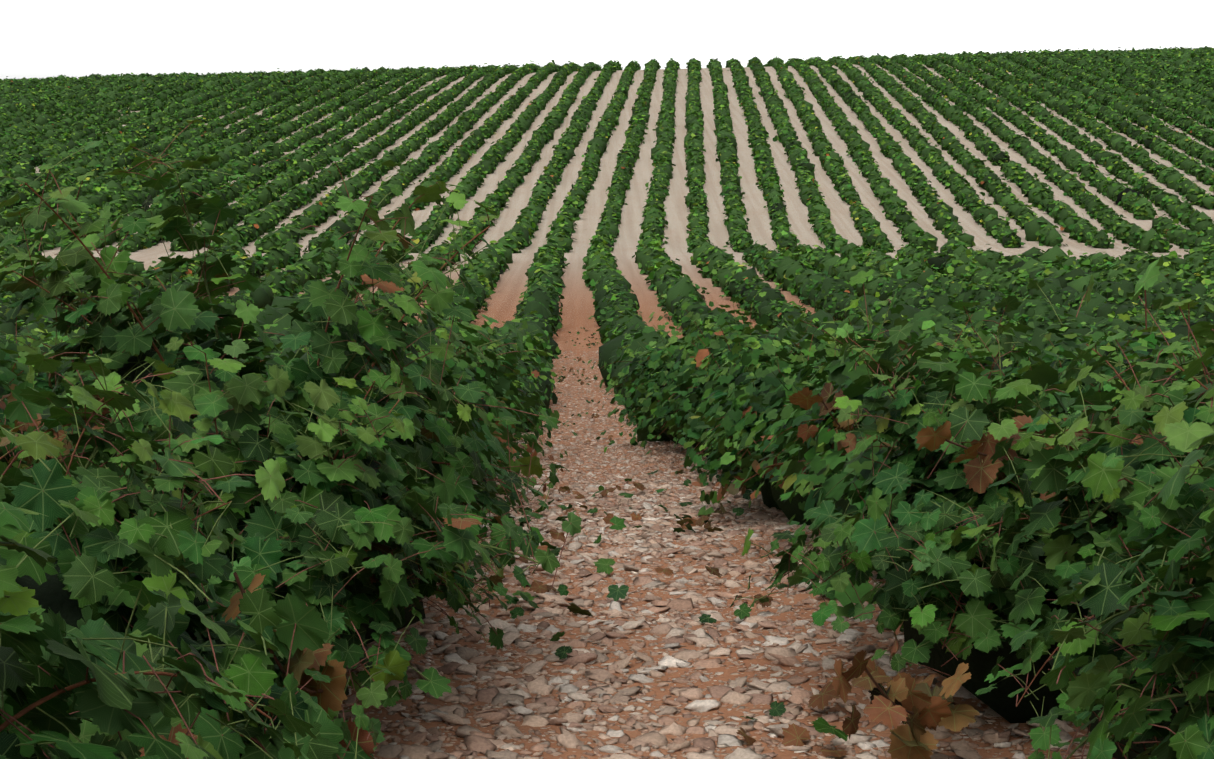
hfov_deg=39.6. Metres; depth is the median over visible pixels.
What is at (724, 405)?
vines
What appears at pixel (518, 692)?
path stones
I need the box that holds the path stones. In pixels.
[334,350,1089,758]
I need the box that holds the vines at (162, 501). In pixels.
[0,119,1213,758]
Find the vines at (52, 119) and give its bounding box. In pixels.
[0,45,1213,298]
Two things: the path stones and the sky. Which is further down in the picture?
the path stones
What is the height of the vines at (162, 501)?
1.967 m
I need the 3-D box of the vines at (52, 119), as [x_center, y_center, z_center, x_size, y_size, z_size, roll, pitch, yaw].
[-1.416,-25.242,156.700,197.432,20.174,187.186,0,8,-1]
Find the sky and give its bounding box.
[0,0,1213,79]
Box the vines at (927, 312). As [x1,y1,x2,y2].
[0,263,1213,442]
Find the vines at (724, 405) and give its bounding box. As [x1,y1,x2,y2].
[0,285,1213,631]
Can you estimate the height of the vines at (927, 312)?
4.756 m
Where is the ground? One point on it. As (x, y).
(575, 302)
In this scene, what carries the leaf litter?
on the ground
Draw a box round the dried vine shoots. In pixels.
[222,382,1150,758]
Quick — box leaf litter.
[421,327,903,757]
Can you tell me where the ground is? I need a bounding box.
[11,64,1213,758]

